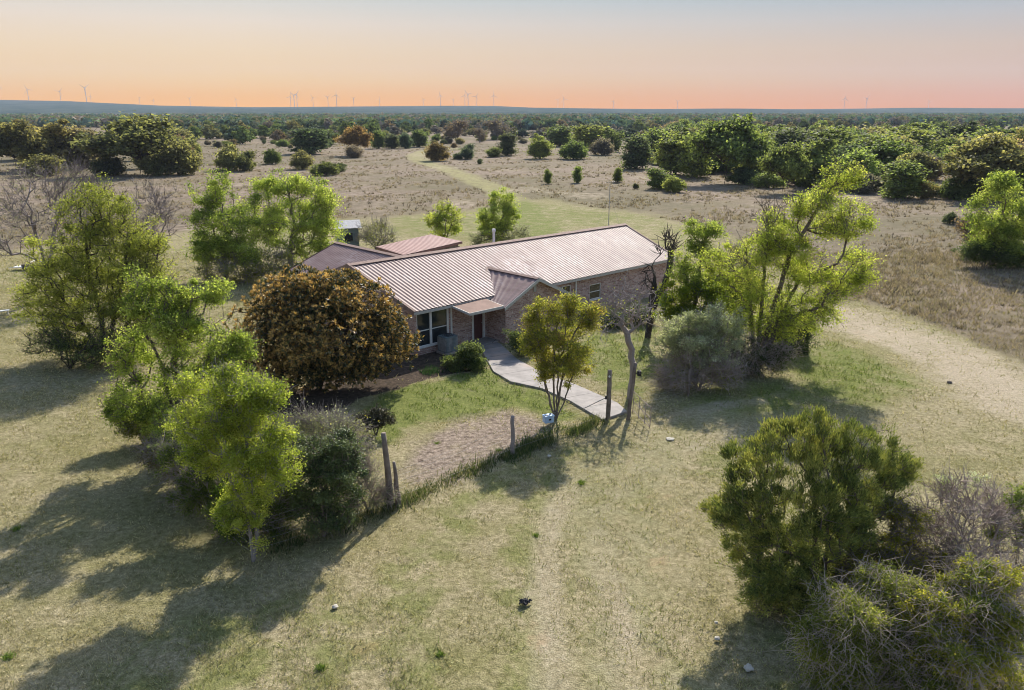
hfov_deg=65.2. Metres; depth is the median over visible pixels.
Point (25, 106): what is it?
hills
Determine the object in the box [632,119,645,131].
distant tree
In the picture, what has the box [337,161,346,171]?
round bush
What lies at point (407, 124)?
distant tree
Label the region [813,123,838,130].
leafy tree
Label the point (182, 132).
leafy tree
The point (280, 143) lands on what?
scrub bush
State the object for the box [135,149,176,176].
round bush
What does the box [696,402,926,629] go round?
juniper
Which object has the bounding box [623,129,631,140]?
scrub bush
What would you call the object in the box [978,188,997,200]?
scrub bush
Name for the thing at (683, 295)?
yellow shrub
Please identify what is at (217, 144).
scrub bush
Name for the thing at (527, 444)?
tall grass
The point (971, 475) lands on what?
silver weed
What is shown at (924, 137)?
leafy tree
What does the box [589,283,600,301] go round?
window
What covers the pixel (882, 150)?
leafy tree
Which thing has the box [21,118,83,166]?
leafy tree
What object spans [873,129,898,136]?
leafy tree
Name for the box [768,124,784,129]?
leafy tree
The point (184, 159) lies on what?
round bush
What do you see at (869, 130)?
leafy tree
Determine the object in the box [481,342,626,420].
path
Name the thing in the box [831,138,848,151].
leafy tree
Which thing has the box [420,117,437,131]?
distant tree
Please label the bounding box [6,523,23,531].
weed clump
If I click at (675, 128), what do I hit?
leafy tree
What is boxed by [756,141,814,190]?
oak tree
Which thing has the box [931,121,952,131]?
leafy tree
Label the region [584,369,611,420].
gate post
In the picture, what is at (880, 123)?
distant tree
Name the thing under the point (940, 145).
leafy tree
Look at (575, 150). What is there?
round bush
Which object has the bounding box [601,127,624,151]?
leafy tree
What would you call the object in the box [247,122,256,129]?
distant tree
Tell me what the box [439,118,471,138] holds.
bare tree
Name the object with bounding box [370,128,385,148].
leafy tree
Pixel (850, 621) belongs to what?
tangled brush
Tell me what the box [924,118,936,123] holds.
distant tree
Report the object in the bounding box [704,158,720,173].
scrub bush
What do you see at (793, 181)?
scrub bush
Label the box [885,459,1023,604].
twig thicket
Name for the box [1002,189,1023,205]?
scrub bush
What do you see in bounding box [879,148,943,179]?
leafy tree
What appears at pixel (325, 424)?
grey brush
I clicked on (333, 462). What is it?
evergreen bush
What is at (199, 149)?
round bush
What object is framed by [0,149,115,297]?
bare tree
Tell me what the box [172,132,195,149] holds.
leafy tree
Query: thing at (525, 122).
woods
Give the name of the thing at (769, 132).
leafy tree
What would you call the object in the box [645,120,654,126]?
distant tree
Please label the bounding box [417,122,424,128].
distant tree
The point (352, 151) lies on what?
round bush
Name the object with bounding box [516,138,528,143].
scrub bush
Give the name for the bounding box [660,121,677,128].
leafy tree
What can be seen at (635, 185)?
round bush
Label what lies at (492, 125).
bare tree
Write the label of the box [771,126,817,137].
leafy tree
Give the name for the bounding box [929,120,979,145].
leafy tree
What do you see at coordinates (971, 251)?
dark shrub
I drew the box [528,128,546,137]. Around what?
scrub bush
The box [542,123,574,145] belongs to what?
leafy tree
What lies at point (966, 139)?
leafy tree
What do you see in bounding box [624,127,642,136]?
scrub bush
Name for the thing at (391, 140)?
leafy tree
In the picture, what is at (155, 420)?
fence sapling
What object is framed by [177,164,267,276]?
bright green tree
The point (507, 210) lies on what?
young tree
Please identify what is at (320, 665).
weed clump
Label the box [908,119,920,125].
distant tree
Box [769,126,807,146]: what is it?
leafy tree
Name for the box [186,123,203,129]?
distant tree
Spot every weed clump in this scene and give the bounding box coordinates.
[1,650,16,660]
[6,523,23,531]
[313,661,326,671]
[435,647,445,656]
[575,479,588,484]
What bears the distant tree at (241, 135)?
on the ground at (422, 541)
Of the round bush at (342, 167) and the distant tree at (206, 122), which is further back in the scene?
the distant tree at (206, 122)
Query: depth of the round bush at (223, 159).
177.95 m
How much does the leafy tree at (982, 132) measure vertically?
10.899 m
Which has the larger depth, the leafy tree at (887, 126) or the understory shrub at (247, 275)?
the leafy tree at (887, 126)
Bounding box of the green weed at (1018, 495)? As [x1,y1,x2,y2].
[982,481,1023,565]
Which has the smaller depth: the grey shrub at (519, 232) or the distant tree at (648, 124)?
the grey shrub at (519, 232)
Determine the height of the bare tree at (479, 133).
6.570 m
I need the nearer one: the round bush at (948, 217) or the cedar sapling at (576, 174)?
the round bush at (948, 217)
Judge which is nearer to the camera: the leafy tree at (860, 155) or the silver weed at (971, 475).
the silver weed at (971, 475)
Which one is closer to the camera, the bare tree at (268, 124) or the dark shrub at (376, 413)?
the dark shrub at (376, 413)
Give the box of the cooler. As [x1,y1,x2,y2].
[542,413,554,423]
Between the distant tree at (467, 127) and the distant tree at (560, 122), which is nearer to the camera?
the distant tree at (467, 127)
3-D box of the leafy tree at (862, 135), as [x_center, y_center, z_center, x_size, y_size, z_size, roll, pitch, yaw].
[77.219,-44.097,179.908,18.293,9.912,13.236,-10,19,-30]
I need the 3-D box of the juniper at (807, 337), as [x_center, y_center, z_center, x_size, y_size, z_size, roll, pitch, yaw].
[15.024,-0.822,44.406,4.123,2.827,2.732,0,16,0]
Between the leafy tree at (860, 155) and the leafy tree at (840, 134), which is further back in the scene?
the leafy tree at (840, 134)
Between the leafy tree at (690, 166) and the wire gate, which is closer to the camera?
the wire gate
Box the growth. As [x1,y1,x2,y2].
[206,476,254,540]
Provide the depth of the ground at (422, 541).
28.50 m
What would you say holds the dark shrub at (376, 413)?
on the ground at (422, 541)
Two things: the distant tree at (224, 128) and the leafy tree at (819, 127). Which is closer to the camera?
the leafy tree at (819, 127)
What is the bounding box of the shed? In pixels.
[376,234,461,254]
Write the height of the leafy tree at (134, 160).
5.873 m
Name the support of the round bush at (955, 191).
on the ground at (422, 541)
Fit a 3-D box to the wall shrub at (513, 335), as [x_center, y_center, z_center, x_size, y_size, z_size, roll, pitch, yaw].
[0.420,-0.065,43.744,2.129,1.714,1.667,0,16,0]
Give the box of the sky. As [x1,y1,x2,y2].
[0,0,1023,108]
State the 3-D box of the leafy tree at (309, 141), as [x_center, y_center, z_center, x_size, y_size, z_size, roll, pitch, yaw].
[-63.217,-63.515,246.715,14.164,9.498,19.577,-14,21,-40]
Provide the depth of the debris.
21.86 m
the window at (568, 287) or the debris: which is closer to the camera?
the debris
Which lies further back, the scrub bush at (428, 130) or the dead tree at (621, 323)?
the scrub bush at (428, 130)
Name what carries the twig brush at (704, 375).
on the ground at (422, 541)
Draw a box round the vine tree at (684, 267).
[663,214,742,308]
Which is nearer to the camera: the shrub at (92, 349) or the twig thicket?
the twig thicket
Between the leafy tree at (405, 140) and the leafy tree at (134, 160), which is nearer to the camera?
the leafy tree at (134, 160)
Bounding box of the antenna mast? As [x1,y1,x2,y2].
[605,182,618,225]
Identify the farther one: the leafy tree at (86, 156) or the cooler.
the leafy tree at (86, 156)
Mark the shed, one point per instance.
(427, 243)
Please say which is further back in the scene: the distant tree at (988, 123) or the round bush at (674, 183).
the distant tree at (988, 123)
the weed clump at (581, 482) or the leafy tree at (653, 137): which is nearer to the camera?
the weed clump at (581, 482)
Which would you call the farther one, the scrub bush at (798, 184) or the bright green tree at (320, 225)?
the scrub bush at (798, 184)
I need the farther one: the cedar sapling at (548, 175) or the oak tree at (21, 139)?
the oak tree at (21, 139)
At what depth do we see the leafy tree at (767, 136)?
152.99 m
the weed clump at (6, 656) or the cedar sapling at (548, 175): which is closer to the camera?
the weed clump at (6, 656)
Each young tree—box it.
[419,197,465,237]
[472,185,525,243]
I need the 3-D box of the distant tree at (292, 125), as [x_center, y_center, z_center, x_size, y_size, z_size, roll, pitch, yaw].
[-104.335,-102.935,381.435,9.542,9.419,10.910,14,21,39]
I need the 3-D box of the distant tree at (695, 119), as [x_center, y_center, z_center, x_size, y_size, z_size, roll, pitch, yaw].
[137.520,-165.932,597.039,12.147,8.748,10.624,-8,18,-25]
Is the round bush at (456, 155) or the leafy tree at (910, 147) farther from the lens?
the round bush at (456, 155)
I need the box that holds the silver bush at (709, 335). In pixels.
[643,298,750,384]
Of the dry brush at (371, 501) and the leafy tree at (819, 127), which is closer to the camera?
the dry brush at (371, 501)
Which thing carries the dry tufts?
on the ground at (422, 541)
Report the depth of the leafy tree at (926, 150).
153.70 m
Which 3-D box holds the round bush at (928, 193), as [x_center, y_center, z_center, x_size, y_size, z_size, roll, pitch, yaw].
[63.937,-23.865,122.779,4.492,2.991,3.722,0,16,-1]
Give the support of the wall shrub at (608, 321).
on the ground at (422, 541)
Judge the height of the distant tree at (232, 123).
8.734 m
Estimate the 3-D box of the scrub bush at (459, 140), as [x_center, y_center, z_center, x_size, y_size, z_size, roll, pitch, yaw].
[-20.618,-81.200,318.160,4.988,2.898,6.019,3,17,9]
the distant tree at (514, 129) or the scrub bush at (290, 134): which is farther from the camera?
the distant tree at (514, 129)
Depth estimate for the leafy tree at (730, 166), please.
167.59 m
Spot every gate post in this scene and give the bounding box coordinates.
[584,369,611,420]
[626,362,640,419]
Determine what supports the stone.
on the ground at (422, 541)
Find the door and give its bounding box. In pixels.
[474,313,481,339]
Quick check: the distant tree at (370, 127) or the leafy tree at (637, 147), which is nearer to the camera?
the leafy tree at (637, 147)
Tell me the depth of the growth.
24.68 m
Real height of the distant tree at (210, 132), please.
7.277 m
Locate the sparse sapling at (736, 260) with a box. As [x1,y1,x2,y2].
[712,237,760,336]
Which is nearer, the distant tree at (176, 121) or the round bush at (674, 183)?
the round bush at (674, 183)
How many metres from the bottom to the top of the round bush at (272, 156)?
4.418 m
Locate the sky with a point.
(632, 54)
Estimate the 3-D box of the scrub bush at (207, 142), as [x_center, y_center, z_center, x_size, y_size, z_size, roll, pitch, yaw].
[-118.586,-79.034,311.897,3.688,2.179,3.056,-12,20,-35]
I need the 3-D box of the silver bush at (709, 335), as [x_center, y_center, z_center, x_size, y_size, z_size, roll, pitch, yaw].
[9.147,-0.072,38.888,4.772,4.476,4.109,8,18,25]
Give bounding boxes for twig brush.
[117,431,287,520]
[642,339,751,396]
[714,321,807,383]
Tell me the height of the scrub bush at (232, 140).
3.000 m
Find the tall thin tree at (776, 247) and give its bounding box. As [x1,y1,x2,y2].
[691,150,886,366]
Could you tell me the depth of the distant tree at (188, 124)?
427.16 m
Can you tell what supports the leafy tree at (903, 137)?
on the ground at (422, 541)
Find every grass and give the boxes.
[262,411,609,558]
[419,363,464,375]
[498,420,602,464]
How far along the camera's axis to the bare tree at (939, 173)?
138.18 m
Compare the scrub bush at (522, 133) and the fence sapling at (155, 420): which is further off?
the scrub bush at (522, 133)
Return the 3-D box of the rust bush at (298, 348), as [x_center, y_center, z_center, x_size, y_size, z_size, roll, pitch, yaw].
[-8.893,-0.735,37.749,9.478,6.481,6.766,0,16,0]
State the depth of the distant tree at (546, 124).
540.06 m
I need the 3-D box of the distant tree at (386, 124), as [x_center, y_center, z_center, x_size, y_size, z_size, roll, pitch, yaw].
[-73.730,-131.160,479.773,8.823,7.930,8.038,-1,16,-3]
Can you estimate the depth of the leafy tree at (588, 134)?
270.18 m
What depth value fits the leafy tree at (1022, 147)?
125.49 m
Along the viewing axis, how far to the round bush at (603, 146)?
240.10 m
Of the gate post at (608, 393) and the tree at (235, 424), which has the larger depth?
the gate post at (608, 393)
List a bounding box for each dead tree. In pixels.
[584,270,662,398]
[638,223,684,337]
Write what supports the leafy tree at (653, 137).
on the ground at (422, 541)
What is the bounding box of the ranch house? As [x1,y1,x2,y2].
[289,223,676,355]
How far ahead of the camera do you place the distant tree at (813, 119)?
675.67 m
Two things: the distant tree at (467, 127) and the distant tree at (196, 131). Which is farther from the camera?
the distant tree at (467, 127)
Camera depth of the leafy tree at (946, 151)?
172.21 m
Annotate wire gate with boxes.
[632,391,651,428]
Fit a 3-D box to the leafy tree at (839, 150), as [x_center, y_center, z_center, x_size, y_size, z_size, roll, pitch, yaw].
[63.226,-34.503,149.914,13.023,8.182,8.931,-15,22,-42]
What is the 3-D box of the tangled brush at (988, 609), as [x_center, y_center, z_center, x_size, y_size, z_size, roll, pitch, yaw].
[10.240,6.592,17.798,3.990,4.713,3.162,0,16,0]
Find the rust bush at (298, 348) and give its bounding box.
[222,261,424,395]
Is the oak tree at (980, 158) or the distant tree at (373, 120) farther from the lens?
the distant tree at (373, 120)
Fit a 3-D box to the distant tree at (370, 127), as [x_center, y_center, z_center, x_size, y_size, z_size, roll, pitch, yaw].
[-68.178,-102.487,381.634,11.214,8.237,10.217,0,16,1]
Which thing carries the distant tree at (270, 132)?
on the ground at (422, 541)
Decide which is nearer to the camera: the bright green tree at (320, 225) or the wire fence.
the wire fence
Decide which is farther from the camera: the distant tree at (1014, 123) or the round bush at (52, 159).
the distant tree at (1014, 123)
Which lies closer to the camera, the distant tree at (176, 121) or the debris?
the debris
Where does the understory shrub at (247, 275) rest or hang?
on the ground at (422, 541)
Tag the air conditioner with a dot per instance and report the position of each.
(447, 343)
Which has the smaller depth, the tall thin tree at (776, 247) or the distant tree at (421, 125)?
the tall thin tree at (776, 247)
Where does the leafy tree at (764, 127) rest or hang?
on the ground at (422, 541)
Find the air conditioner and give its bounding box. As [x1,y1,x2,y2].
[436,333,459,354]
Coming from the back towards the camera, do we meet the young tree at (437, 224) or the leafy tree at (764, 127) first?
the leafy tree at (764, 127)
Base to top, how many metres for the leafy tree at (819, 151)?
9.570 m
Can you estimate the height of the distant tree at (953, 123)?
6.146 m
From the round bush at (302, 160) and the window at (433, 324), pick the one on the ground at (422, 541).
the round bush at (302, 160)
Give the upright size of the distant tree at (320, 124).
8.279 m
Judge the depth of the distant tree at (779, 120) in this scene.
609.00 m
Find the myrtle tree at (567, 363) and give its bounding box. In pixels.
[514,288,614,419]
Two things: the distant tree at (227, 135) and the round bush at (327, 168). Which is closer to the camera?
the round bush at (327, 168)
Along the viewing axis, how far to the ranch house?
49.37 m
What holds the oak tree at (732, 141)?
on the ground at (422, 541)
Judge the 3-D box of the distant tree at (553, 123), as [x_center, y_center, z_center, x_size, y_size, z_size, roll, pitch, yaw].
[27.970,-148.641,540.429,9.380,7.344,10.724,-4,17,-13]
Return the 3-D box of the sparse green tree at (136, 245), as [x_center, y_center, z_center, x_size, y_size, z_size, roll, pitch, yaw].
[-22.410,-4.247,42.992,9.943,10.385,5.965,0,16,0]
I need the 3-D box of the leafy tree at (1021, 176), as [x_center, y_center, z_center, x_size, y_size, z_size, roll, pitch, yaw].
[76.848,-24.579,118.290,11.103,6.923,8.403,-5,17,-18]
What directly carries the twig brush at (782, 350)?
on the ground at (422, 541)
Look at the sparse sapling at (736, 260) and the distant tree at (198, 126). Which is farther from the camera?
the distant tree at (198, 126)
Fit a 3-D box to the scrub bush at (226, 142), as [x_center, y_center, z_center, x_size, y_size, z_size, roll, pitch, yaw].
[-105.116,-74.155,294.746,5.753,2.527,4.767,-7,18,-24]
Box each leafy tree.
[1,118,47,157]
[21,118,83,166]
[51,124,103,168]
[130,154,153,168]
[163,127,194,137]
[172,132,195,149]
[284,123,337,153]
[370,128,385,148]
[383,132,399,148]
[398,130,416,148]
[409,129,430,146]
[495,129,518,155]
[525,133,555,158]
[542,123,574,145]
[567,120,616,148]
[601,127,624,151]
[615,131,656,169]
[625,125,673,153]
[642,124,677,151]
[648,127,713,174]
[658,125,682,131]
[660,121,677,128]
[666,122,684,131]
[673,131,717,177]
[678,119,689,127]
[688,120,708,129]
[709,155,725,171]
[717,155,741,173]
[738,125,777,175]
[755,124,781,131]
[762,124,807,137]
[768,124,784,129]
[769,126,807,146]
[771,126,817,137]
[771,140,780,147]
[794,125,835,146]
[794,133,840,187]
[805,123,865,146]
[808,120,827,131]
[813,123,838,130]
[827,147,884,189]
[830,139,869,167]
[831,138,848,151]
[835,132,909,161]
[837,125,882,134]
[842,122,881,133]
[844,124,878,136]
[846,133,909,173]
[847,128,875,141]
[868,135,920,171]
[869,126,886,135]
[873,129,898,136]
[875,122,922,135]
[875,157,937,199]
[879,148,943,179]
[880,122,894,128]
[882,126,939,148]
[893,134,922,147]
[913,146,948,179]
[914,119,936,130]
[923,137,961,154]
[925,126,948,141]
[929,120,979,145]
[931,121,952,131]
[933,131,974,143]
[940,140,965,165]
[950,121,1016,138]
[976,135,1023,177]
[1001,129,1015,136]
[1001,161,1023,188]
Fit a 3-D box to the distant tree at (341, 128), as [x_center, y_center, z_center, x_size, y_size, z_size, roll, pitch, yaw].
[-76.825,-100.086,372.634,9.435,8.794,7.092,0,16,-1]
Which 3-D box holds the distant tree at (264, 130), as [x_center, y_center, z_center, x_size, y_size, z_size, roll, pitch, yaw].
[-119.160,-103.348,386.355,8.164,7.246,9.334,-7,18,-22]
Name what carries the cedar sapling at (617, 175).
on the ground at (422, 541)
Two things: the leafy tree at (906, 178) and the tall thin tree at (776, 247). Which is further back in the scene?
the leafy tree at (906, 178)
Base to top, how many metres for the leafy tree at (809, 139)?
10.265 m
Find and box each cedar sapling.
[543,168,552,183]
[571,165,583,182]
[612,166,624,181]
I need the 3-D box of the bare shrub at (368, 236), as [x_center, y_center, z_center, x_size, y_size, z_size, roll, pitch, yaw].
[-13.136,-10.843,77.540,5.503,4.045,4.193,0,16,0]
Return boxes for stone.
[743,663,753,671]
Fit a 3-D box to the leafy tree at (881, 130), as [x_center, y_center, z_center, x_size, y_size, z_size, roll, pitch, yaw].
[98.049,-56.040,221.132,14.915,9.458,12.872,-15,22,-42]
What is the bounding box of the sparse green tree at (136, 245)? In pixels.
[2,169,185,357]
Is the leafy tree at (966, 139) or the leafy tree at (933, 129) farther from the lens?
the leafy tree at (933, 129)
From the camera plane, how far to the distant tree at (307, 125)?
387.11 m
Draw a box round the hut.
[335,219,361,245]
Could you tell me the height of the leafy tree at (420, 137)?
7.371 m
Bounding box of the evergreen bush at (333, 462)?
[275,421,369,539]
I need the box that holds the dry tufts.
[0,143,1023,328]
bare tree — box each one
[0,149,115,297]
[255,120,273,129]
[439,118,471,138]
[473,128,488,142]
[479,118,514,133]
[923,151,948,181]
[951,216,983,246]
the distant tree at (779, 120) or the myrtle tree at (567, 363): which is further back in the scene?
the distant tree at (779, 120)
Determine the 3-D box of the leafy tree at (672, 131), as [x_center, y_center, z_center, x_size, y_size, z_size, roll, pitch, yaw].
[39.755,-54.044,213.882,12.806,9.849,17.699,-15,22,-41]
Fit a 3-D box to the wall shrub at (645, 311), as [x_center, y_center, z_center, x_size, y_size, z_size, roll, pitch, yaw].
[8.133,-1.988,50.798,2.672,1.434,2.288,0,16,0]
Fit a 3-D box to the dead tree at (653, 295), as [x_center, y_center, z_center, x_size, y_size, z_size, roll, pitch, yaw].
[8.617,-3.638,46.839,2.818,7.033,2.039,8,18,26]
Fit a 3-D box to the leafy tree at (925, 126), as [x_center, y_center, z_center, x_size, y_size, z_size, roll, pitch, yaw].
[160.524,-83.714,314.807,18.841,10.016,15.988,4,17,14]
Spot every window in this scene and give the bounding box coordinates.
[416,308,448,348]
[560,285,570,306]
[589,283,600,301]
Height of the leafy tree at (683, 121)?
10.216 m
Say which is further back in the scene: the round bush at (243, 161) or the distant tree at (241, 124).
the distant tree at (241, 124)
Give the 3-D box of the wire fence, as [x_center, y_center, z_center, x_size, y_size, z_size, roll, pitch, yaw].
[2.983,2.257,34.039,34.728,2.923,11.340,-7,18,-22]
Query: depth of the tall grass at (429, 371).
41.40 m
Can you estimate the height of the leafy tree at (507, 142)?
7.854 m
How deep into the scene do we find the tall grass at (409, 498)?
28.61 m
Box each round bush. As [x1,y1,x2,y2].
[13,153,65,176]
[86,155,132,176]
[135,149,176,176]
[152,138,205,175]
[186,139,203,152]
[212,143,240,170]
[228,149,257,170]
[260,148,282,163]
[287,149,314,169]
[308,160,340,175]
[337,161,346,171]
[342,144,364,157]
[421,141,453,160]
[452,153,463,158]
[458,143,475,158]
[485,147,502,156]
[557,139,588,159]
[586,136,614,154]
[631,183,639,187]
[644,166,674,189]
[660,175,687,192]
[721,163,758,185]
[748,170,788,187]
[916,180,940,198]
[935,176,977,200]
[939,211,959,223]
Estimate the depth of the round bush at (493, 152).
229.41 m
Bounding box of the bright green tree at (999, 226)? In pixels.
[956,168,1023,264]
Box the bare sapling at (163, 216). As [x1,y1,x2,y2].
[130,174,187,252]
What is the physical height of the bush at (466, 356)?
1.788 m
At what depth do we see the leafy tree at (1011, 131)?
170.83 m
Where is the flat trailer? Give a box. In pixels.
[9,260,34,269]
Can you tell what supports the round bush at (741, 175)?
on the ground at (422, 541)
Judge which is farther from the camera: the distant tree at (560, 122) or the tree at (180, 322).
the distant tree at (560, 122)
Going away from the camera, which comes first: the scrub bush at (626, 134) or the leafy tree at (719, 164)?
the leafy tree at (719, 164)
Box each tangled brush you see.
[763,549,969,689]
[883,527,1023,689]
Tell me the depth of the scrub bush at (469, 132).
415.88 m
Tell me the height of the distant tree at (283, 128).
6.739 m
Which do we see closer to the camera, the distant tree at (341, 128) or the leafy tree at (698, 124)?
the leafy tree at (698, 124)
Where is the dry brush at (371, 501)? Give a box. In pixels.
[340,449,406,516]
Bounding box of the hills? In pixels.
[0,100,1023,113]
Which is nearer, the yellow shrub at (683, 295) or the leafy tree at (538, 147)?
the yellow shrub at (683, 295)
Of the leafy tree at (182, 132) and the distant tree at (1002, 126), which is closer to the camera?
the leafy tree at (182, 132)
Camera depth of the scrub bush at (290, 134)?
354.92 m
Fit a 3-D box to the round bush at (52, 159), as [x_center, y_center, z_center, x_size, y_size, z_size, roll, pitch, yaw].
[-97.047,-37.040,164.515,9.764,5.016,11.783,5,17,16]
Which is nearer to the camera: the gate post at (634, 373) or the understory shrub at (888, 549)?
the understory shrub at (888, 549)
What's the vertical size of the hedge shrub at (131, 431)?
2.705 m
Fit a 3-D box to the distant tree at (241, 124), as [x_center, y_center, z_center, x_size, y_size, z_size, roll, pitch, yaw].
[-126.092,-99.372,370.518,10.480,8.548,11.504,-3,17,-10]
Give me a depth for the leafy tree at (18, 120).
211.96 m
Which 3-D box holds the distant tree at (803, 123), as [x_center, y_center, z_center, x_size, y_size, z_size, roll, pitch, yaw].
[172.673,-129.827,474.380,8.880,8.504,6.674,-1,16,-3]
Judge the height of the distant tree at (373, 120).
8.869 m
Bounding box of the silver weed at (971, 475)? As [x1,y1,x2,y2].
[913,468,991,548]
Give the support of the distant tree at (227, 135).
on the ground at (422, 541)
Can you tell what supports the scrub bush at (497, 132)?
on the ground at (422, 541)
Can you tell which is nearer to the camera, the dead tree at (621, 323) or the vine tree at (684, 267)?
the dead tree at (621, 323)
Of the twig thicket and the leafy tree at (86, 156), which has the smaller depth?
the twig thicket
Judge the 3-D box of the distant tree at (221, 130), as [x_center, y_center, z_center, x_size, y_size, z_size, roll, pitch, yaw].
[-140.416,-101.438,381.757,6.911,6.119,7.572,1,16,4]
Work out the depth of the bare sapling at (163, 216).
73.67 m
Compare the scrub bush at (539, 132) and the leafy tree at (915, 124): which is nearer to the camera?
the leafy tree at (915, 124)
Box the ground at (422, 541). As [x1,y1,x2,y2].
[0,125,1023,689]
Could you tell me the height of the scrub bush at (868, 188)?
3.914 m
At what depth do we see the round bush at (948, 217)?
94.89 m
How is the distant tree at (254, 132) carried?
on the ground at (422, 541)
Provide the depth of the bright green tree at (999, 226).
67.53 m
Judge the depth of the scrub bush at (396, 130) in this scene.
417.42 m
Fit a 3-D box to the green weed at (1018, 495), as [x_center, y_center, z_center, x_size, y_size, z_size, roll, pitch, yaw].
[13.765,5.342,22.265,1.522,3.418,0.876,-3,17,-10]
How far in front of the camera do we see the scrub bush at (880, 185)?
133.60 m
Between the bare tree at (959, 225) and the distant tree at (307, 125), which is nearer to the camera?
the bare tree at (959, 225)
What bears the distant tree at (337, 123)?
on the ground at (422, 541)
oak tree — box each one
[0,119,52,165]
[66,110,215,174]
[332,122,373,147]
[682,112,772,182]
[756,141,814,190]
[939,128,1023,191]
[1009,124,1023,143]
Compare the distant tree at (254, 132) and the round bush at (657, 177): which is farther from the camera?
the distant tree at (254, 132)
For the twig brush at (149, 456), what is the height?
3.683 m
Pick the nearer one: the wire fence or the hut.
the wire fence
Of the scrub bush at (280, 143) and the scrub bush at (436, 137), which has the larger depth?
the scrub bush at (436, 137)
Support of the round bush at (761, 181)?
on the ground at (422, 541)
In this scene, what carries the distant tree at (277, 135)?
on the ground at (422, 541)
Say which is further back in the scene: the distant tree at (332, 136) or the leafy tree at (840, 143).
the distant tree at (332, 136)
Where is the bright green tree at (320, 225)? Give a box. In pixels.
[232,166,349,273]
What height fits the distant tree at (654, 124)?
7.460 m
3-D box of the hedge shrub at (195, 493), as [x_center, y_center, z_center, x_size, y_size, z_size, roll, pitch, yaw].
[-9.155,4.444,25.201,5.695,4.390,2.957,0,16,0]
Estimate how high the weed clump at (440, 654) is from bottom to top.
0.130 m
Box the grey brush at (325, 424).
[275,389,381,458]
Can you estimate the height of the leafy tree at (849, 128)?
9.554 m
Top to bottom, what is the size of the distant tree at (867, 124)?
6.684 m
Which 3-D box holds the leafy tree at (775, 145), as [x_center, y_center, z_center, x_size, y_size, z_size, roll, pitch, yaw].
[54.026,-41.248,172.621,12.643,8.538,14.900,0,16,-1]
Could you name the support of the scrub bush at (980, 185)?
on the ground at (422, 541)
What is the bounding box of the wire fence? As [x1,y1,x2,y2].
[234,341,808,548]
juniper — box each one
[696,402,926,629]
[750,312,820,354]
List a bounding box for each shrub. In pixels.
[17,315,128,370]
[98,392,160,443]
[139,417,307,545]
[178,242,299,285]
[348,212,401,249]
[351,402,396,434]
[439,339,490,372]
[468,223,532,245]
[501,329,530,356]
[599,308,629,329]
[626,302,658,323]
[649,273,769,335]
[817,490,1018,608]
[950,237,1023,269]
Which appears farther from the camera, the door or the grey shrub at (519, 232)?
the grey shrub at (519, 232)
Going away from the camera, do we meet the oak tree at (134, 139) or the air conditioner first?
the air conditioner
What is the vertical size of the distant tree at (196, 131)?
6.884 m
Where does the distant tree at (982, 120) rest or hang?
on the ground at (422, 541)
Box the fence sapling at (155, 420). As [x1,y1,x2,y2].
[140,391,227,489]
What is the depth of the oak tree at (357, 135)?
236.09 m
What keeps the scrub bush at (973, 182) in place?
on the ground at (422, 541)
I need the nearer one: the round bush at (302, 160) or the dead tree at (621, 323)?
the dead tree at (621, 323)
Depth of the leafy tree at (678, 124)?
300.99 m
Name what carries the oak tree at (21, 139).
on the ground at (422, 541)
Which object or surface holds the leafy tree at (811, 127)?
on the ground at (422, 541)
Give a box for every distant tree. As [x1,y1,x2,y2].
[170,119,183,130]
[183,121,193,129]
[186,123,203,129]
[188,125,202,140]
[201,124,222,138]
[203,120,214,127]
[215,127,223,137]
[218,125,229,136]
[223,125,250,142]
[227,121,237,126]
[229,122,250,130]
[230,126,255,143]
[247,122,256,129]
[247,126,258,137]
[257,123,272,136]
[267,128,287,139]
[270,129,286,140]
[276,125,286,133]
[286,119,303,131]
[299,120,314,128]
[317,119,324,128]
[322,128,339,142]
[324,117,333,128]
[329,121,340,127]
[337,121,352,134]
[361,121,380,133]
[364,118,379,126]
[382,120,395,129]
[400,121,411,128]
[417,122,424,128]
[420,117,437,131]
[463,122,472,131]
[473,123,481,128]
[508,123,517,134]
[541,121,550,127]
[548,120,557,126]
[556,119,567,126]
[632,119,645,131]
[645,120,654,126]
[650,122,662,127]
[689,117,701,123]
[772,116,782,126]
[797,119,810,131]
[809,116,817,124]
[857,120,870,128]
[870,121,886,126]
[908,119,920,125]
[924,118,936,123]
[949,119,958,125]
[978,118,987,123]
[981,119,997,130]
[996,121,1005,128]
[1007,120,1022,128]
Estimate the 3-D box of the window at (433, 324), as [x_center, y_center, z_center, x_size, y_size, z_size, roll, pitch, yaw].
[-4.398,-0.943,44.594,2.390,1.980,0.180,-15,22,-41]
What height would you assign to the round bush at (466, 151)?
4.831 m
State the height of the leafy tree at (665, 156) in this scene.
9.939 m
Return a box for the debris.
[518,596,531,604]
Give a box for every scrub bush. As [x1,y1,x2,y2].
[203,140,210,144]
[212,141,223,147]
[222,140,233,146]
[227,138,239,145]
[274,139,289,146]
[286,131,295,138]
[381,130,389,139]
[389,126,403,134]
[418,128,432,135]
[430,125,444,133]
[430,134,440,140]
[442,136,452,143]
[454,137,465,143]
[465,127,475,135]
[490,129,503,138]
[514,128,530,136]
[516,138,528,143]
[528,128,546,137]
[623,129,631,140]
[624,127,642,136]
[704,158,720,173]
[780,177,795,184]
[795,180,808,186]
[850,169,883,193]
[872,173,888,190]
[952,177,979,196]
[970,178,989,196]
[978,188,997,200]
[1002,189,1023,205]

